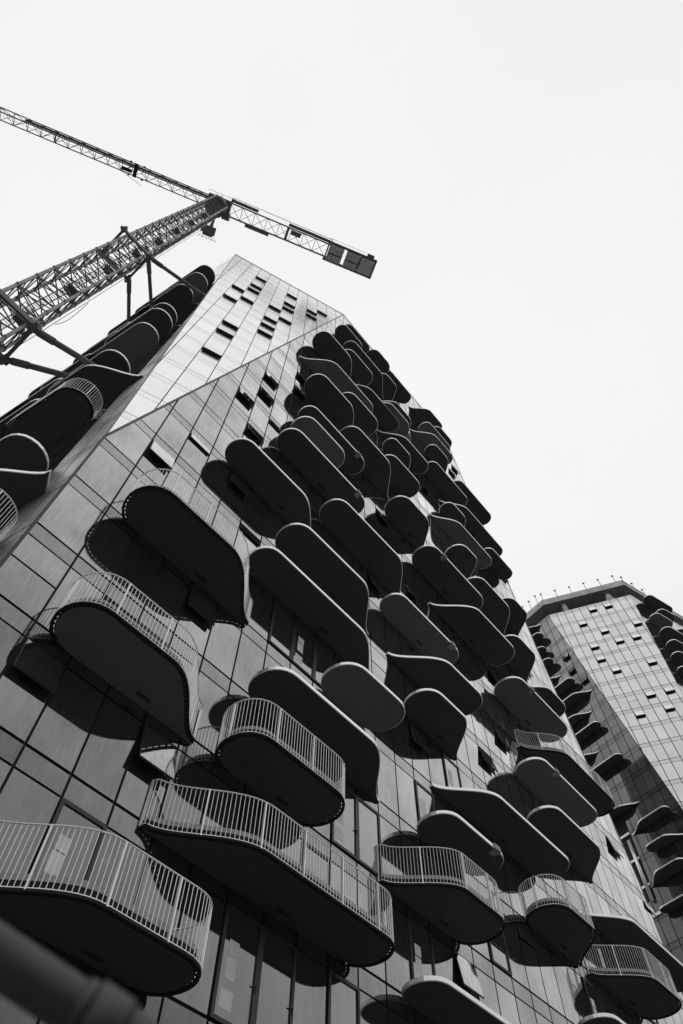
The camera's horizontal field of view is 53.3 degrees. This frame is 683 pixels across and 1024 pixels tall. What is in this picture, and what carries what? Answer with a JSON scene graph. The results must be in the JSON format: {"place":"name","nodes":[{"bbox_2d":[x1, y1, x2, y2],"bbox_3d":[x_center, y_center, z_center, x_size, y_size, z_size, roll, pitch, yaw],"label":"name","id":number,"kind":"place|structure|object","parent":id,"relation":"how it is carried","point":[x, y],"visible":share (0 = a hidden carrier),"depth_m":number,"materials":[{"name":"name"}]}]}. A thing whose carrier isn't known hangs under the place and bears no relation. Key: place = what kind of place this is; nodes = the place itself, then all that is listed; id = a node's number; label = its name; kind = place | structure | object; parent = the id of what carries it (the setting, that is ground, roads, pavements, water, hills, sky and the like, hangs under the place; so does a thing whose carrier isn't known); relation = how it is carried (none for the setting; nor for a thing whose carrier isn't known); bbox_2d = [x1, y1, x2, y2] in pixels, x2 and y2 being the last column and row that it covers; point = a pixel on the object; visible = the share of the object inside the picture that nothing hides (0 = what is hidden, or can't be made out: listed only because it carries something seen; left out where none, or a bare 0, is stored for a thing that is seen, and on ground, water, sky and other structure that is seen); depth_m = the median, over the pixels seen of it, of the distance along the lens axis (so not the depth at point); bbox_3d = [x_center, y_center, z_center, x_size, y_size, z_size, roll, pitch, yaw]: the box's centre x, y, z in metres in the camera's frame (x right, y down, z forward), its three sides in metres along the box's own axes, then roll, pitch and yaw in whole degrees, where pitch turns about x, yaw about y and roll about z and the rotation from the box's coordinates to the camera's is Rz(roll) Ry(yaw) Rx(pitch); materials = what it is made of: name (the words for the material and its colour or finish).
{"place":"outdoors","nodes":[
{"label":"outdoors","id":0,"kind":"place"},
{"bbox_2d":[0,920,154,1023],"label":"scaffold tube","id":1,"kind":"object","parent":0,"point":[38,983],"visible":1,"depth_m":0.42,"materials":[{"name":"metal"}]},
{"bbox_2d":[0,0,682,616],"label":"sky","id":2,"kind":"structure","parent":0,"point":[510,172],"materials":[{"name":"white"}]},
{"bbox_2d":[522,575,682,963],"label":"apartment tower","id":3,"kind":"structure","parent":0,"point":[611,655],"depth_m":93.37,"materials":[{"name":"silver metal"}]},
{"bbox_2d":[611,667,620,671],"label":"open window","id":4,"kind":"structure","parent":3,"relation":"in","point":[616,668],"depth_m":99.17,"materials":[{"name":"white glass"}]},
{"bbox_2d":[634,710,645,717],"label":"open window","id":5,"kind":"structure","parent":3,"relation":"in","point":[641,712],"depth_m":90.68,"materials":[{"name":"white glass"}]},
{"bbox_2d":[644,691,655,695],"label":"open window","id":6,"kind":"structure","parent":3,"relation":"in","point":[648,693],"depth_m":93.12,"materials":[{"name":"white glass"}]},
{"bbox_2d":[646,658,656,662],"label":"open window","id":7,"kind":"structure","parent":3,"relation":"in","point":[650,660],"depth_m":98.41,"materials":[{"name":"white glass"}]},
{"bbox_2d":[663,686,674,691],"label":"open window","id":8,"kind":"structure","parent":3,"relation":"in","point":[670,688],"depth_m":92.73,"materials":[{"name":"white glass"}]},
{"bbox_2d":[663,704,674,710],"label":"open window","id":9,"kind":"structure","parent":3,"relation":"in","point":[669,706],"depth_m":90.10,"materials":[{"name":"white glass"}]},
{"label":"ground","id":10,"kind":"structure","parent":0,"visible":0},
{"bbox_2d":[0,107,376,377],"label":"tower crane","id":11,"kind":"object","parent":10,"relation":"on","point":[218,206],"visible":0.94,"depth_m":53.98,"materials":[{"name":"paint"}]},
{"bbox_2d":[0,254,682,1023],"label":"apartment tower","id":12,"kind":"structure","parent":10,"relation":"on","point":[286,734],"depth_m":24.52,"materials":[{"name":"grey glass"}]},
{"bbox_2d":[7,638,65,696],"bbox_3d":[-7.295,3.722,16.438,0.277,1.099,1.200,-37,-67,19],"label":"open window","id":13,"kind":"structure","parent":12,"relation":"in","point":[31,660],"depth_m":16.36,"materials":[{"name":"grey glass"}]},
{"bbox_2d":[28,797,107,880],"bbox_3d":[-5.724,7.283,14.072,0.105,2.456,1.270,-37,-67,19],"label":"balcony door","id":14,"kind":"structure","parent":12,"relation":"in","point":[66,813],"depth_m":14.49,"materials":[{"name":"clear glass"}]},
{"bbox_2d":[105,596,136,622],"bbox_3d":[-6.478,2.939,19.915,0.100,0.461,1.180,-37,-67,19],"label":"open window","id":15,"kind":"structure","parent":12,"relation":"in","point":[109,600],"depth_m":20.02,"materials":[{"name":"grey glass"}]},
{"bbox_2d":[137,621,169,647],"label":"balcony door","id":16,"kind":"structure","parent":12,"relation":"in","point":[141,624],"depth_m":20.51,"materials":[{"name":"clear glass"}]},
{"bbox_2d":[131,724,176,784],"bbox_3d":[-4.781,6.270,17.747,0.369,1.235,1.200,-37,-67,19],"label":"open window","id":17,"kind":"structure","parent":12,"relation":"in","point":[161,754],"depth_m":17.65,"materials":[{"name":"grey glass"}]},
{"bbox_2d":[146,440,174,471],"bbox_3d":[-7.200,-2.290,27.327,0.277,1.099,1.200,-37,-67,19],"label":"open window","id":18,"kind":"structure","parent":12,"relation":"in","point":[154,447],"depth_m":27.21,"materials":[{"name":"grey glass"}]},
{"bbox_2d":[189,434,210,455],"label":"open window","id":19,"kind":"structure","parent":12,"relation":"in","point":[192,436],"depth_m":30.73,"materials":[{"name":"grey glass"}]},
{"bbox_2d":[184,588,215,628],"bbox_3d":[-4.769,3.258,23.265,0.277,1.099,1.200,-37,-67,19],"label":"open window","id":20,"kind":"structure","parent":12,"relation":"in","point":[198,603],"depth_m":23.16,"materials":[{"name":"grey glass"}]},
{"bbox_2d":[202,346,221,355],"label":"open window","id":21,"kind":"structure","parent":12,"relation":"in","point":[203,346],"depth_m":40.90,"materials":[{"name":"glass"}]},
{"bbox_2d":[208,903,263,1023],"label":"balcony door","id":22,"kind":"structure","parent":12,"relation":"in","point":[234,989],"depth_m":15.86,"materials":[{"name":"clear glass"}]},
{"bbox_2d":[227,472,248,499],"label":"open window","id":23,"kind":"structure","parent":12,"relation":"in","point":[234,478],"depth_m":31.29,"materials":[{"name":"grey glass"}]},
{"bbox_2d":[237,388,253,408],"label":"open window","id":24,"kind":"structure","parent":12,"relation":"in","point":[241,391],"depth_m":38.94,"materials":[{"name":"grey glass"}]},
{"bbox_2d":[240,523,260,545],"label":"open window","id":25,"kind":"structure","parent":12,"relation":"in","point":[245,529],"depth_m":29.39,"materials":[{"name":"grey glass"}]},
{"bbox_2d":[245,423,263,444],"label":"open window","id":26,"kind":"structure","parent":12,"relation":"in","point":[249,427],"depth_m":36.66,"materials":[{"name":"grey glass"}]},
{"bbox_2d":[259,386,274,403],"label":"open window","id":27,"kind":"structure","parent":12,"relation":"in","point":[262,389],"depth_m":42.10,"materials":[{"name":"grey glass"}]},
{"bbox_2d":[264,371,278,389],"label":"open window","id":28,"kind":"structure","parent":12,"relation":"in","point":[267,373],"depth_m":44.82,"materials":[{"name":"grey glass"}]},
{"bbox_2d":[253,927,296,1023],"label":"balcony door","id":29,"kind":"structure","parent":12,"relation":"in","point":[274,1004],"depth_m":16.57,"materials":[{"name":"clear glass"}]},
{"bbox_2d":[269,419,281,431],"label":"open window","id":30,"kind":"structure","parent":12,"relation":"in","point":[270,420],"depth_m":40.24,"materials":[{"name":"grey glass"}]},
{"bbox_2d":[267,602,295,660],"bbox_3d":[-2.324,4.661,26.803,0.105,2.456,1.270,-37,-67,19],"label":"open window","id":31,"kind":"structure","parent":12,"relation":"in","point":[281,634],"depth_m":26.73,"materials":[{"name":"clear glass"}]},
{"bbox_2d":[282,737,308,760],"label":"balcony door","id":32,"kind":"structure","parent":12,"relation":"in","point":[285,740],"depth_m":22.80,"materials":[{"name":"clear glass"}]},
{"bbox_2d":[293,385,306,400],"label":"open window","id":33,"kind":"structure","parent":12,"relation":"in","point":[298,389],"depth_m":48.42,"materials":[{"name":"grey glass"}]},
{"bbox_2d":[290,621,315,680],"bbox_3d":[-1.498,5.508,27.264,0.105,2.456,1.270,-37,-67,19],"label":"balcony door","id":34,"kind":"structure","parent":12,"relation":"in","point":[304,646],"depth_m":27.19,"materials":[{"name":"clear glass"}]},
{"bbox_2d":[301,840,331,885],"bbox_3d":[-0.742,10.864,19.558,0.105,2.456,1.270,-37,-67,19],"label":"balcony door","id":35,"kind":"structure","parent":12,"relation":"in","point":[324,874],"depth_m":20.31,"materials":[{"name":"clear glass"}]},
{"bbox_2d":[313,639,335,687],"bbox_3d":[-0.672,6.356,27.725,0.105,2.456,1.270,-37,-67,19],"label":"balcony door","id":36,"kind":"structure","parent":12,"relation":"in","point":[324,658],"depth_m":28.01,"materials":[{"name":"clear glass"}]},
{"bbox_2d":[326,969,360,1023],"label":"balcony door","id":37,"kind":"structure","parent":12,"relation":"in","point":[343,997],"depth_m":17.89,"materials":[{"name":"grey glass"}]},
{"bbox_2d":[330,777,357,860],"bbox_3d":[0.107,10.209,22.741,0.105,2.456,1.270,-37,-67,19],"label":"balcony door","id":38,"kind":"structure","parent":12,"relation":"in","point":[344,830],"depth_m":22.43,"materials":[{"name":"grey glass"}]},
{"bbox_2d":[357,796,382,877],"bbox_3d":[0.934,11.056,23.202,0.105,2.456,1.270,-37,-67,19],"label":"balcony door","id":39,"kind":"structure","parent":12,"relation":"in","point":[369,831],"depth_m":23.19,"materials":[{"name":"grey glass"}]},
{"bbox_2d":[368,573,384,596],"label":"open window","id":40,"kind":"structure","parent":12,"relation":"in","point":[373,581],"depth_m":37.63,"materials":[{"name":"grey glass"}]},
{"bbox_2d":[376,508,389,526],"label":"open window","id":41,"kind":"structure","parent":12,"relation":"in","point":[378,511],"depth_m":46.25,"materials":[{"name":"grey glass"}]},
{"bbox_2d":[406,584,421,605],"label":"open window","id":42,"kind":"structure","parent":12,"relation":"in","point":[411,591],"depth_m":41.75,"materials":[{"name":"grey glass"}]},
{"bbox_2d":[409,724,430,755],"bbox_3d":[3.517,10.228,30.594,0.277,1.099,1.200,-37,-67,19],"label":"open window","id":43,"kind":"structure","parent":12,"relation":"in","point":[418,737],"depth_m":30.46,"materials":[{"name":"grey glass"}]},
{"bbox_2d":[406,916,435,979],"bbox_3d":[2.563,14.254,21.401,0.105,2.456,1.270,-37,-67,19],"label":"balcony door","id":44,"kind":"structure","parent":12,"relation":"in","point":[421,953],"depth_m":21.76,"materials":[{"name":"black glass"}]},
{"bbox_2d":[414,779,435,820],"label":"balcony door","id":45,"kind":"structure","parent":12,"relation":"in","point":[425,803],"depth_m":27.80,"materials":[{"name":"grey glass"}]},
{"bbox_2d":[441,753,461,787],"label":"balcony door","id":46,"kind":"structure","parent":12,"relation":"in","point":[451,770],"depth_m":31.35,"materials":[{"name":"grey glass"}]},
{"bbox_2d":[454,951,484,998],"bbox_3d":[4.273,15.585,22.888,0.277,1.099,1.200,-37,-67,19],"label":"open window","id":47,"kind":"structure","parent":12,"relation":"in","point":[468,973],"depth_m":22.80,"materials":[{"name":"grey glass"}]},
{"bbox_2d":[478,746,497,772],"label":"open window","id":48,"kind":"structure","parent":12,"relation":"in","point":[487,758],"depth_m":35.50,"materials":[{"name":"grey glass"}]},
{"bbox_2d":[488,668,499,681],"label":"open window","id":49,"kind":"structure","parent":12,"relation":"in","point":[495,677],"depth_m":45.00,"materials":[{"name":"grey glass"}]},
{"bbox_2d":[484,689,504,730],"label":"balcony door","id":50,"kind":"structure","parent":12,"relation":"in","point":[493,706],"depth_m":41.33,"materials":[{"name":"black glass"}]},
{"bbox_2d":[488,909,511,976],"bbox_3d":[5.891,16.140,25.966,0.105,2.456,1.270,-37,-67,19],"label":"balcony door","id":51,"kind":"structure","parent":12,"relation":"in","point":[499,956],"depth_m":25.35,"materials":[{"name":"grey glass"}]},
{"bbox_2d":[495,728,512,751],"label":"open window","id":52,"kind":"structure","parent":12,"relation":"in","point":[502,738],"depth_m":39.10,"materials":[{"name":"grey glass"}]},
{"bbox_2d":[497,701,516,741],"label":"balcony door","id":53,"kind":"structure","parent":12,"relation":"in","point":[505,716],"depth_m":41.86,"materials":[{"name":"black glass"}]},
{"bbox_2d":[517,925,536,948],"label":"open window","id":54,"kind":"structure","parent":12,"relation":"in","point":[523,934],"depth_m":27.68,"materials":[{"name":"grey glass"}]},
{"bbox_2d":[581,977,603,1013],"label":"balcony door","id":55,"kind":"structure","parent":12,"relation":"in","point":[592,995],"depth_m":29.28,"materials":[{"name":"black glass"}]},
{"bbox_2d":[593,935,611,967],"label":"balcony door","id":56,"kind":"structure","parent":12,"relation":"in","point":[598,941],"depth_m":32.71,"materials":[{"name":"grey glass"}]},
{"bbox_2d":[598,989,616,1015],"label":"balcony door","id":57,"kind":"structure","parent":12,"relation":"in","point":[607,1004],"depth_m":29.99,"materials":[{"name":"black glass"}]},
{"bbox_2d":[606,836,623,858],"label":"open window","id":58,"kind":"structure","parent":12,"relation":"in","point":[612,844],"depth_m":43.67,"materials":[{"name":"grey glass"}]},
{"bbox_2d":[628,963,658,1023],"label":"balcony door","id":59,"kind":"structure","parent":12,"relation":"in","point":[653,1021],"depth_m":33.05,"materials":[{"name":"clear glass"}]},
{"bbox_2d":[643,901,655,915],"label":"open window","id":60,"kind":"structure","parent":12,"relation":"in","point":[645,903],"depth_m":42.30,"materials":[{"name":"grey glass"}]}
]}

